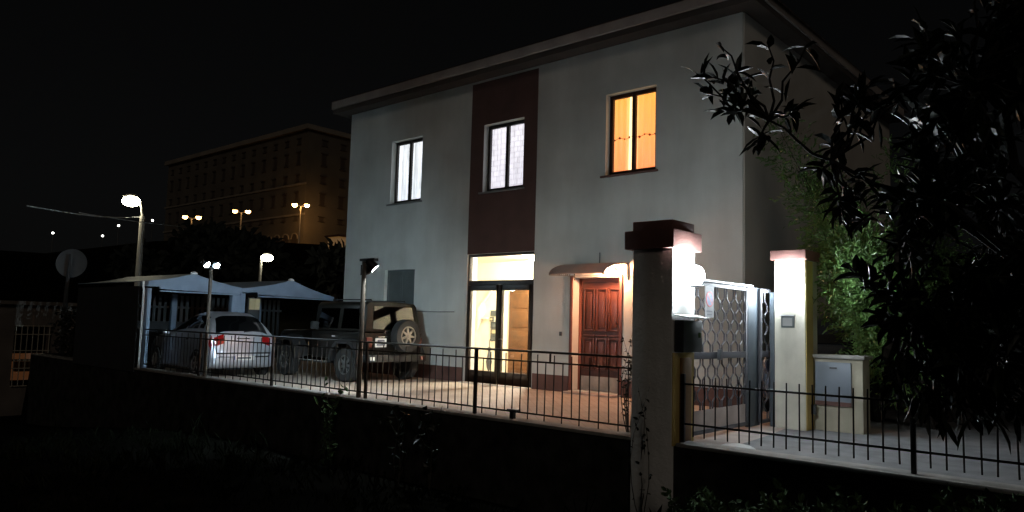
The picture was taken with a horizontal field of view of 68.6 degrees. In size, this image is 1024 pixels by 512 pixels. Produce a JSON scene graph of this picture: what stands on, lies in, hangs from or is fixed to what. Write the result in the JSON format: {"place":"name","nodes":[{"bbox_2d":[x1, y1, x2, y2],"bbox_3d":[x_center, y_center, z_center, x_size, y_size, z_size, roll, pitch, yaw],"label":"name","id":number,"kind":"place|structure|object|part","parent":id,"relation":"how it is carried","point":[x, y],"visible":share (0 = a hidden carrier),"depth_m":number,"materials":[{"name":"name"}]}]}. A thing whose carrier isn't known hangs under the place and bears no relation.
{"place":"outdoors","nodes":[
{"label":"outdoors","id":0,"kind":"place"},
{"bbox_2d":[65,356,769,438],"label":"yard paving","id":1,"kind":"structure","parent":0,"point":[603,409],"depth_m":14.54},
{"bbox_2d":[48,307,76,356],"bbox_3d":[-12.865,2.360,22.499,2.900,1.668,1.088,-3,-7,41],"label":"hedge","id":2,"kind":"object","parent":1,"relation":"on","point":[70,336],"visible":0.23,"depth_m":22.69,"materials":[{"name":"green plant"}]},
{"bbox_2d":[72,271,242,371],"bbox_3d":[-9.690,1.732,20.489,4.248,2.525,2.660,-3,-7,41],"label":"carport","id":3,"kind":"object","parent":1,"relation":"on","point":[108,324],"visible":0.92,"depth_m":19.30,"materials":[{"name":"white paint"}]},
{"bbox_2d":[139,294,281,356],"bbox_3d":[-10.161,2.253,23.739,0.070,1.950,6.400,-3,-7,41],"label":"slat fence","id":4,"kind":"object","parent":1,"relation":"on","point":[197,308],"visible":0.26,"depth_m":23.94,"materials":[{"name":"metal"}]},
{"bbox_2d":[150,311,271,374],"bbox_3d":[-7.470,2.141,18.548,3.369,1.549,2.020,-3,-7,41],"label":"hatchback car","id":5,"kind":"object","parent":1,"relation":"on","point":[232,322],"visible":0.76,"depth_m":17.60,"materials":[{"name":"silver metal"}]},
{"bbox_3d":[-7.779,1.604,17.976,0.720,0.371,0.200,-3,-7,41],"label":"side window","id":6,"kind":"part","parent":5,"relation":"part of","materials":[{"name":"black glass"}]},
{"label":"side window","id":7,"kind":"part","parent":5,"relation":"part of","materials":[{"name":"black glass"}]},
{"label":"side window","id":8,"kind":"part","parent":5,"relation":"part of","materials":[{"name":"black glass"}]},
{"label":"rear window","id":9,"kind":"part","parent":5,"relation":"part of","materials":[{"name":"black glass"}]},
{"bbox_2d":[169,278,333,369],"bbox_3d":[-7.960,1.962,22.497,4.200,2.525,3.260,-3,-7,41],"label":"carport","id":10,"kind":"object","parent":1,"relation":"on","point":[290,289],"visible":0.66,"depth_m":21.43,"materials":[{"name":"fabric"}]},
{"bbox_2d":[245,298,259,368],"bbox_3d":[-7.042,2.098,20.374,0.060,1.920,0.350,-3,-7,41],"label":"notice board","id":11,"kind":"object","parent":1,"relation":"on","point":[253,308],"visible":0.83,"depth_m":20.42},
{"bbox_2d":[275,299,425,381],"bbox_3d":[-4.078,2.024,18.471,4.150,1.884,2.080,-3,-7,41],"label":"off roader","id":12,"kind":"object","parent":1,"relation":"on","point":[392,321],"visible":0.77,"depth_m":17.36,"materials":[{"name":"paint"}]},
{"bbox_2d":[318,308,340,327],"bbox_3d":[-4.325,1.459,17.711,0.820,0.460,0.068,-3,-7,41],"label":"side window","id":13,"kind":"structure","parent":12,"relation":"in","point":[329,317],"depth_m":17.68,"materials":[{"name":"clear glass"}]},
{"bbox_2d":[341,308,359,328],"bbox_3d":[-3.647,1.424,17.120,0.700,0.460,0.068,-3,-7,41],"label":"side window","id":14,"kind":"structure","parent":12,"relation":"in","point":[351,316],"depth_m":17.14,"materials":[{"name":"black glass"}]},
{"bbox_2d":[373,306,413,329],"bbox_3d":[-2.734,1.442,17.372,0.083,0.520,1.260,-3,-7,41],"label":"rear window","id":15,"kind":"structure","parent":12,"relation":"in","point":[386,318],"depth_m":17.26,"materials":[{"name":"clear glass"}]},
{"bbox_2d":[616,322,631,432],"bbox_3d":[1.541,1.595,9.738,0.465,1.498,0.262,-3,-7,41],"label":"wispy shrub","id":16,"kind":"object","parent":1,"relation":"on","point":[626,401],"visible":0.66,"depth_m":9.73,"materials":[{"name":"green plant"}]},
{"bbox_2d":[486,339,491,370],"bbox_3d":[-0.629,2.748,20.595,0.164,0.976,0.168,3,-5,-15],"label":"umbrella","id":17,"kind":"object","parent":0,"point":[488,363],"visible":0.62,"depth_m":20.54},
{"bbox_2d":[0,241,1023,511],"bbox_3d":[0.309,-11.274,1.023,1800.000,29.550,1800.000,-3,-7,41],"label":"ground","id":18,"kind":"structure","parent":0,"point":[36,277],"depth_m":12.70,"materials":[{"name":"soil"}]},
{"bbox_2d":[0,300,76,415],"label":"hut","id":19,"kind":"object","parent":18,"relation":"on","point":[25,329],"visible":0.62,"depth_m":25.08,"materials":[{"name":"brown"}]},
{"bbox_2d":[56,249,86,352],"bbox_3d":[-14.714,1.778,24.786,0.959,4.066,0.423,3,-5,-10],"label":"road sign","id":20,"kind":"object","parent":18,"relation":"on","point":[70,263],"visible":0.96,"depth_m":25.05,"materials":[{"name":"metal"}]},
{"bbox_2d":[122,193,144,319],"bbox_3d":[-17.314,0.821,33.913,0.760,7.348,1.000,-3,-7,41],"label":"street lamp","id":21,"kind":"object","parent":18,"relation":"on","point":[131,200],"visible":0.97,"depth_m":34.03,"materials":[{"name":"white"}]},
{"bbox_2d":[27,205,179,226],"bbox_3d":[-15.354,-1.444,29.100,0.933,1.834,19.348,3,-5,-13],"label":"overhead cable","id":22,"kind":"object","parent":21,"relation":"attached to","point":[98,215],"visible":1,"depth_m":27.12,"materials":[{"name":"metal"}]},
{"bbox_2d":[103,239,184,301],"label":"hill tree","id":23,"kind":"object","parent":18,"relation":"on","point":[153,264],"visible":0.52,"depth_m":63.62,"materials":[{"name":"green plant"}]},
{"bbox_2d":[183,215,200,223],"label":"twin street lamp","id":24,"kind":"object","parent":18,"relation":"on","point":[186,216],"visible":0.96,"depth_m":147.82,"materials":[{"name":"white"}]},
{"bbox_2d":[168,217,244,302],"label":"hill tree","id":25,"kind":"object","parent":18,"relation":"on","point":[197,243],"visible":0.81,"depth_m":63.70,"materials":[{"name":"green plant"}]},
{"bbox_2d":[232,209,250,229],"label":"twin street lamp","id":26,"kind":"object","parent":18,"relation":"on","point":[247,211],"visible":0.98,"depth_m":151.30,"materials":[{"name":"white"}]},
{"bbox_2d":[218,225,290,298],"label":"hill tree","id":27,"kind":"object","parent":18,"relation":"on","point":[249,254],"visible":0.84,"depth_m":64.47,"materials":[{"name":"green plant"}]},
{"bbox_2d":[163,123,350,243],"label":"palazzo","id":28,"kind":"structure","parent":18,"relation":"on","point":[267,180],"depth_m":178.79,"materials":[{"name":"concrete"}]},
{"bbox_2d":[192,208,195,219],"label":"window","id":29,"kind":"structure","parent":28,"relation":"in","point":[194,213],"depth_m":203.52,"materials":[{"name":"glass"}]},
{"bbox_2d":[194,174,198,186],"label":"window","id":30,"kind":"structure","parent":28,"relation":"in","point":[196,183],"depth_m":204.31,"materials":[{"name":"glass"}]},
{"bbox_2d":[201,207,204,218],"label":"window","id":31,"kind":"structure","parent":28,"relation":"in","point":[203,208],"depth_m":200.39,"materials":[{"name":"glass"}]},
{"bbox_2d":[203,172,206,184],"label":"window","id":32,"kind":"structure","parent":28,"relation":"in","point":[205,176],"depth_m":201.17,"materials":[{"name":"glass"}]},
{"bbox_2d":[209,205,213,217],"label":"window","id":33,"kind":"structure","parent":28,"relation":"in","point":[212,207],"depth_m":197.14,"materials":[{"name":"glass"}]},
{"bbox_2d":[212,170,215,182],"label":"window","id":34,"kind":"structure","parent":28,"relation":"in","point":[214,174],"depth_m":197.98,"materials":[{"name":"glass"}]},
{"bbox_2d":[219,204,223,215],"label":"window","id":35,"kind":"structure","parent":28,"relation":"in","point":[221,208],"depth_m":193.94,"materials":[{"name":"glass"}]},
{"bbox_2d":[221,168,225,180],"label":"window","id":36,"kind":"structure","parent":28,"relation":"in","point":[223,176],"depth_m":194.70,"materials":[{"name":"glass"}]},
{"bbox_2d":[228,202,232,214],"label":"window","id":37,"kind":"structure","parent":28,"relation":"in","point":[231,204],"depth_m":190.61,"materials":[{"name":"glass"}]},
{"bbox_2d":[231,166,234,178],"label":"window","id":38,"kind":"structure","parent":28,"relation":"in","point":[233,167],"depth_m":191.54,"materials":[{"name":"glass"}]},
{"bbox_2d":[238,201,242,212],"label":"window","id":39,"kind":"structure","parent":28,"relation":"in","point":[241,202],"depth_m":187.54,"materials":[{"name":"glass"}]},
{"bbox_2d":[240,164,244,176],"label":"window","id":40,"kind":"structure","parent":28,"relation":"in","point":[243,165],"depth_m":188.32,"materials":[{"name":"glass"}]},
{"bbox_2d":[249,199,253,211],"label":"window","id":41,"kind":"structure","parent":28,"relation":"in","point":[251,200],"depth_m":184.29,"materials":[{"name":"glass"}]},
{"bbox_2d":[251,161,255,174],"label":"window","id":42,"kind":"structure","parent":28,"relation":"in","point":[253,166],"depth_m":185.10,"materials":[{"name":"glass"}]},
{"bbox_2d":[259,197,263,209],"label":"window","id":43,"kind":"structure","parent":28,"relation":"in","point":[262,198],"depth_m":181.03,"materials":[{"name":"glass"}]},
{"bbox_2d":[261,159,266,172],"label":"window","id":44,"kind":"structure","parent":28,"relation":"in","point":[264,160],"depth_m":181.83,"materials":[{"name":"glass"}]},
{"bbox_2d":[270,195,275,208],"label":"window","id":45,"kind":"structure","parent":28,"relation":"in","point":[273,196],"depth_m":177.79,"materials":[{"name":"glass"}]},
{"bbox_2d":[272,156,277,170],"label":"window","id":46,"kind":"structure","parent":28,"relation":"in","point":[275,158],"depth_m":178.62,"materials":[{"name":"glass"}]},
{"bbox_2d":[281,193,286,206],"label":"window","id":47,"kind":"structure","parent":28,"relation":"in","point":[284,195],"depth_m":174.61,"materials":[{"name":"glass"}]},
{"bbox_2d":[283,176,287,184],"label":"window","id":48,"kind":"structure","parent":28,"relation":"in","point":[285,178],"depth_m":175.10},
{"bbox_2d":[284,154,288,167],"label":"window","id":49,"kind":"structure","parent":28,"relation":"in","point":[287,155],"depth_m":175.51,"materials":[{"name":"glass"}]},
{"bbox_2d":[291,234,296,242],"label":"arched doorway","id":50,"kind":"structure","parent":28,"relation":"in","point":[294,239],"depth_m":170.67,"materials":[{"name":"brown"}]},
{"bbox_2d":[294,191,298,204],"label":"window","id":51,"kind":"structure","parent":28,"relation":"in","point":[296,193],"depth_m":171.40,"materials":[{"name":"glass"}]},
{"bbox_2d":[294,174,299,182],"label":"window","id":52,"kind":"structure","parent":28,"relation":"in","point":[297,175],"depth_m":171.84,"materials":[{"name":"glass"}]},
{"bbox_2d":[295,151,300,165],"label":"window","id":53,"kind":"structure","parent":28,"relation":"in","point":[298,152],"depth_m":172.28,"materials":[{"name":"glass"}]},
{"bbox_2d":[318,216,324,222],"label":"window","id":54,"kind":"structure","parent":28,"relation":"in","point":[321,219],"depth_m":172.26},
{"bbox_2d":[319,193,325,206],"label":"window","id":55,"kind":"structure","parent":28,"relation":"in","point":[322,195],"depth_m":172.60,"materials":[{"name":"glass"}]},
{"bbox_2d":[320,175,326,184],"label":"window","id":56,"kind":"structure","parent":28,"relation":"in","point":[323,178],"depth_m":173.04,"materials":[{"name":"glass"}]},
{"bbox_2d":[321,153,327,167],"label":"window","id":57,"kind":"structure","parent":28,"relation":"in","point":[324,155],"depth_m":173.46,"materials":[{"name":"glass"}]},
{"bbox_2d":[322,139,328,146],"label":"window","id":58,"kind":"structure","parent":28,"relation":"in","point":[324,141],"depth_m":173.72,"materials":[{"name":"glass"}]},
{"bbox_2d":[338,196,344,209],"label":"window","id":59,"kind":"structure","parent":28,"relation":"in","point":[340,206],"depth_m":176.45,"materials":[{"name":"glass"}]},
{"bbox_2d":[339,179,345,188],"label":"window","id":60,"kind":"structure","parent":28,"relation":"in","point":[341,185],"depth_m":176.84,"materials":[{"name":"glass"}]},
{"bbox_2d":[339,157,346,170],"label":"window","id":61,"kind":"structure","parent":28,"relation":"in","point":[342,165],"depth_m":177.27,"materials":[{"name":"glass"}]},
{"bbox_2d":[341,144,346,151],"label":"window","id":62,"kind":"structure","parent":28,"relation":"in","point":[343,147],"depth_m":177.71,"materials":[{"name":"glass"}]},
{"bbox_2d":[257,252,272,297],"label":"street lamp","id":63,"kind":"object","parent":18,"relation":"on","point":[266,256],"visible":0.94,"depth_m":52.17,"materials":[{"name":"white"}]},
{"bbox_2d":[292,203,308,242],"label":"twin street lamp","id":64,"kind":"object","parent":18,"relation":"on","point":[295,204],"visible":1,"depth_m":160.79,"materials":[{"name":"white"}]},
{"bbox_2d":[304,237,345,301],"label":"hill tree","id":65,"kind":"object","parent":18,"relation":"on","point":[328,267],"visible":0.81,"depth_m":58.93,"materials":[{"name":"green plant"}]},
{"bbox_2d":[314,376,351,468],"bbox_3d":[-2.962,2.788,12.407,0.501,1.559,0.537,0,-6,22],"label":"wild plant","id":66,"kind":"object","parent":18,"relation":"on","point":[328,426],"visible":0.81,"depth_m":12.38,"materials":[{"name":"green plant"}]},
{"bbox_2d":[324,234,345,246],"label":"kiosk","id":67,"kind":"object","parent":18,"relation":"on","point":[335,238],"visible":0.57,"depth_m":116.76,"materials":[{"name":"white"}]},
{"bbox_2d":[376,405,421,485],"bbox_3d":[-1.675,2.816,11.101,0.404,1.231,1.115,5,-6,-30],"label":"wild plant","id":68,"kind":"object","parent":18,"relation":"on","point":[402,424],"visible":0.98,"depth_m":11.19,"materials":[{"name":"green plant"}]},
{"bbox_2d":[414,406,442,489],"bbox_3d":[-1.182,2.760,10.819,0.399,1.224,0.407,-3,-7,41],"label":"wild plant","id":69,"kind":"object","parent":18,"relation":"on","point":[429,465],"visible":1,"depth_m":10.86,"materials":[{"name":"green plant"}]},
{"bbox_2d":[26,353,1023,511],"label":"retaining wall","id":70,"kind":"structure","parent":18,"relation":"on","point":[544,466],"depth_m":10.67,"materials":[{"name":"concrete"}]},
{"bbox_2d":[200,260,220,375],"bbox_3d":[-6.622,1.345,16.311,0.196,2.509,0.417,-3,-7,41],"label":"floodlight post","id":71,"kind":"object","parent":70,"relation":"on","point":[206,265],"visible":1,"depth_m":16.29,"materials":[{"name":"white"}]},
{"bbox_2d":[356,258,378,397],"bbox_3d":[-2.462,1.216,12.758,0.237,2.350,0.456,5,-6,-37],"label":"floodlight post","id":72,"kind":"object","parent":70,"relation":"on","point":[369,266],"visible":1,"depth_m":12.74,"materials":[{"name":"black metal"}]},
{"bbox_2d":[135,328,631,431],"bbox_3d":[-3.870,1.976,13.808,14.332,0.951,0.044,-3,-7,41],"label":"railing","id":73,"kind":"object","parent":70,"relation":"on","point":[475,381],"visible":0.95,"depth_m":12.18,"materials":[{"name":"black metal"}]},
{"bbox_2d":[507,408,520,418],"bbox_3d":[0.021,2.183,10.385,0.170,0.132,0.100,-3,-7,41],"label":"tap post","id":74,"kind":"object","parent":70,"relation":"on","point":[512,413],"visible":1,"depth_m":10.37,"materials":[{"name":"black metal"}]},
{"bbox_2d":[680,374,1023,479],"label":"railing","id":75,"kind":"object","parent":70,"relation":"on","point":[913,450],"visible":0.98,"depth_m":7.56,"materials":[{"name":"black metal"}]},
{"bbox_2d":[332,0,907,407],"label":"house","id":76,"kind":"structure","parent":18,"relation":"on","point":[511,179],"depth_m":16.35,"materials":[{"name":"paint"}]},
{"bbox_2d":[387,269,414,303],"bbox_3d":[-2.892,1.164,19.785,1.200,1.600,0.060,-3,-7,41],"label":"shuttered window","id":77,"kind":"structure","parent":76,"relation":"in","point":[400,284],"depth_m":19.83,"materials":[{"name":"metal"}]},
{"bbox_2d":[386,138,422,205],"bbox_3d":[-2.727,-2.247,20.032,1.730,1.775,0.360,-3,-7,41],"label":"window","id":78,"kind":"structure","parent":76,"relation":"in","point":[408,173],"depth_m":20.20,"materials":[{"name":"white glass"}]},
{"bbox_2d":[476,291,492,328],"bbox_3d":[-0.775,1.516,21.186,0.582,1.147,0.260,-3,-7,41],"label":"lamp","id":79,"kind":"object","parent":76,"relation":"attached to","point":[480,312],"depth_m":21.19,"materials":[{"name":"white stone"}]},
{"bbox_2d":[490,328,494,334],"bbox_3d":[-0.504,2.107,20.931,0.240,0.180,0.039,-3,-7,41],"label":"picture frame","id":80,"kind":"object","parent":76,"relation":"attached to","point":[492,331],"visible":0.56,"depth_m":20.94,"materials":[{"name":"yellow"}]},
{"bbox_2d":[490,310,495,315],"bbox_3d":[-0.498,1.600,20.983,0.260,0.156,0.039,-3,-7,41],"label":"picture frame","id":81,"kind":"object","parent":76,"relation":"attached to","point":[493,312],"visible":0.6,"depth_m":20.98,"materials":[{"name":"beige"}]},
{"bbox_2d":[490,322,495,327],"bbox_3d":[-0.507,1.928,20.954,0.240,0.180,0.039,-3,-7,41],"label":"picture frame","id":82,"kind":"object","parent":76,"relation":"attached to","point":[492,324],"visible":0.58,"depth_m":20.96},
{"bbox_2d":[465,251,534,386],"bbox_3d":[-0.296,1.444,17.362,2.090,3.046,0.181,-3,-7,41],"label":"entrance door","id":83,"kind":"structure","parent":76,"relation":"in","point":[499,286],"depth_m":17.31,"materials":[{"name":"black glass"}]},
{"bbox_2d":[478,119,524,193],"bbox_3d":[-0.121,-2.347,17.758,1.770,1.705,0.360,-3,-7,41],"label":"window","id":84,"kind":"structure","parent":76,"relation":"in","point":[506,140],"depth_m":17.89,"materials":[{"name":"white glass"}]},
{"bbox_2d":[508,290,528,373],"bbox_3d":[0.238,2.073,20.216,0.900,2.320,0.123,-3,-7,41],"label":"inner door","id":85,"kind":"structure","parent":76,"relation":"in","point":[519,299],"depth_m":20.28,"materials":[{"name":"brown wood"}]},
{"bbox_2d":[548,252,628,280],"bbox_3d":[1.546,0.174,15.232,1.360,0.570,0.888,-3,-7,41],"label":"door canopy","id":86,"kind":"object","parent":76,"relation":"attached to","point":[574,269],"visible":1,"depth_m":14.98,"materials":[{"name":"beige metal"}]},
{"bbox_2d":[561,271,622,397],"bbox_3d":[1.720,1.616,15.515,1.310,2.580,0.600,-3,-7,41],"label":"panelled door","id":87,"kind":"structure","parent":76,"relation":"in","point":[600,299],"depth_m":15.70,"materials":[{"name":"brown wood"}]},
{"bbox_2d":[600,87,657,177],"bbox_3d":[2.507,-2.537,15.475,1.700,1.795,0.360,-3,-7,41],"label":"window","id":88,"kind":"structure","parent":76,"relation":"in","point":[633,114],"depth_m":15.57,"materials":[{"name":"orange glass"}]},
{"bbox_2d":[625,219,701,511],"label":"gate pillar","id":89,"kind":"structure","parent":18,"relation":"on","point":[664,251],"depth_m":8.83,"materials":[{"name":"paint"}]},
{"bbox_2d":[629,387,652,511],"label":"wild plant","id":90,"kind":"object","parent":89,"relation":"attached to","point":[644,434],"visible":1,"depth_m":8.65,"materials":[{"name":"green plant"}]},
{"bbox_2d":[673,314,711,351],"bbox_3d":[2.119,0.909,8.825,0.212,0.440,0.560,-3,-7,41],"label":"letterbox","id":91,"kind":"object","parent":89,"relation":"attached to","point":[688,335],"visible":1,"depth_m":8.72,"materials":[{"name":"white paint"}]},
{"bbox_2d":[680,259,704,287],"bbox_3d":[2.138,0.205,8.849,0.265,0.337,0.230,-3,-7,41],"label":"wall lamp","id":92,"kind":"object","parent":89,"relation":"attached to","point":[693,276],"visible":1,"depth_m":8.77,"materials":[{"name":"white"}]},
{"bbox_2d":[661,486,715,511],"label":"wild plant","id":93,"kind":"object","parent":18,"relation":"on","point":[689,506],"visible":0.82,"depth_m":7.68,"materials":[{"name":"green plant"}]},
{"bbox_2d":[690,485,774,511],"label":"wild plant","id":94,"kind":"object","parent":18,"relation":"on","point":[719,507],"visible":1,"depth_m":7.29,"materials":[{"name":"green plant"}]},
{"bbox_2d":[759,477,850,511],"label":"wild plant","id":95,"kind":"object","parent":18,"relation":"on","point":[783,505],"visible":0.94,"depth_m":6.92,"materials":[{"name":"green plant"}]},
{"bbox_2d":[684,0,1023,453],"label":"loquat tree","id":96,"kind":"object","parent":18,"relation":"on","point":[960,350],"visible":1,"depth_m":5.27,"materials":[{"name":"green plant"}]},
{"bbox_2d":[811,485,940,511],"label":"wild plant","id":97,"kind":"object","parent":18,"relation":"on","point":[859,504],"visible":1,"depth_m":6.39,"materials":[{"name":"green plant"}]},
{"bbox_2d":[908,483,1023,511],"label":"wild plant","id":98,"kind":"object","parent":18,"relation":"on","point":[981,503],"visible":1,"depth_m":5.91,"materials":[{"name":"green plant"}]},
{"bbox_2d":[0,0,1023,254],"label":"sky","id":99,"kind":"structure","parent":0,"point":[96,96],"materials":[{"name":"black"}]},
{"bbox_2d":[743,387,1023,485],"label":"street","id":100,"kind":"structure","parent":0,"point":[1008,473],"depth_m":9.36,"materials":[{"name":"asphalt"}]},
{"bbox_2d":[722,443,755,449],"bbox_3d":[2.690,2.292,8.940,0.440,0.112,0.300,-3,-7,41],"label":"flat stone","id":101,"kind":"object","parent":100,"relation":"on","point":[739,445],"visible":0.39,"depth_m":8.87,"materials":[{"name":"stone"}]},
{"bbox_2d":[694,424,784,444],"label":"gate ramp","id":102,"kind":"structure","parent":100,"relation":"on","point":[721,439],"depth_m":9.92,"materials":[{"name":"concrete"}]},
{"bbox_2d":[694,279,759,435],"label":"driveway gate","id":103,"kind":"structure","parent":102,"relation":"on","point":[749,335],"depth_m":10.44,"materials":[{"name":"metal"}]},
{"bbox_2d":[705,286,713,317],"bbox_3d":[2.610,0.605,9.917,0.012,0.410,0.250,-3,-7,41],"label":"no parking sign","id":104,"kind":"object","parent":103,"relation":"attached to","point":[709,301],"visible":1,"depth_m":9.91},
{"bbox_2d":[770,292,774,426],"bbox_3d":[3.889,1.584,11.180,0.070,2.080,0.070,-3,-7,41],"label":"gate post","id":105,"kind":"object","parent":100,"relation":"on","point":[772,337],"visible":0.56,"depth_m":11.17,"materials":[{"name":"metal"}]},
{"bbox_2d":[758,289,772,423],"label":"side gate","id":106,"kind":"structure","parent":105,"relation":"attached to","point":[761,353],"depth_m":11.07,"materials":[{"name":"metal"}]},
{"bbox_2d":[770,249,819,430],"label":"gate pillar","id":107,"kind":"structure","parent":100,"relation":"on","point":[795,348],"depth_m":10.97,"materials":[{"name":"paint"}]},
{"bbox_2d":[780,315,794,327],"bbox_3d":[4.036,0.956,10.999,0.210,0.185,0.054,-3,-7,41],"label":"intercom","id":108,"kind":"object","parent":107,"relation":"attached to","point":[787,321],"visible":1,"depth_m":10.98,"materials":[{"name":"grey metal"}]},
{"bbox_2d":[762,310,918,422],"bbox_3d":[6.039,1.895,13.631,2.121,1.903,4.066,-3,-7,41],"label":"parked car","id":109,"kind":"object","parent":100,"relation":"on","point":[827,343],"visible":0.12,"depth_m":12.60,"materials":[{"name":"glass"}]},
{"bbox_2d":[811,354,872,434],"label":"meter wall","id":110,"kind":"structure","parent":100,"relation":"on","point":[846,374],"depth_m":10.73,"materials":[{"name":"concrete"}]},
{"bbox_2d":[815,361,851,406],"bbox_3d":[4.617,1.840,10.797,0.500,0.620,0.041,-3,-7,41],"label":"cabinet door","id":111,"kind":"structure","parent":110,"relation":"in","point":[832,375],"depth_m":10.78,"materials":[{"name":"metal"}]},
{"bbox_2d":[753,114,985,429],"bbox_3d":[5.882,-0.068,11.976,3.090,5.564,3.950,2,-5,1],"label":"feathery tree","id":112,"kind":"object","parent":100,"relation":"on","point":[836,248],"visible":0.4,"depth_m":11.56,"materials":[{"name":"green plant"}]},
{"bbox_2d":[923,247,1023,426],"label":"hedge","id":113,"kind":"object","parent":100,"relation":"on","point":[1017,381],"visible":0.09,"depth_m":11.86,"materials":[{"name":"green plant"}]}
]}

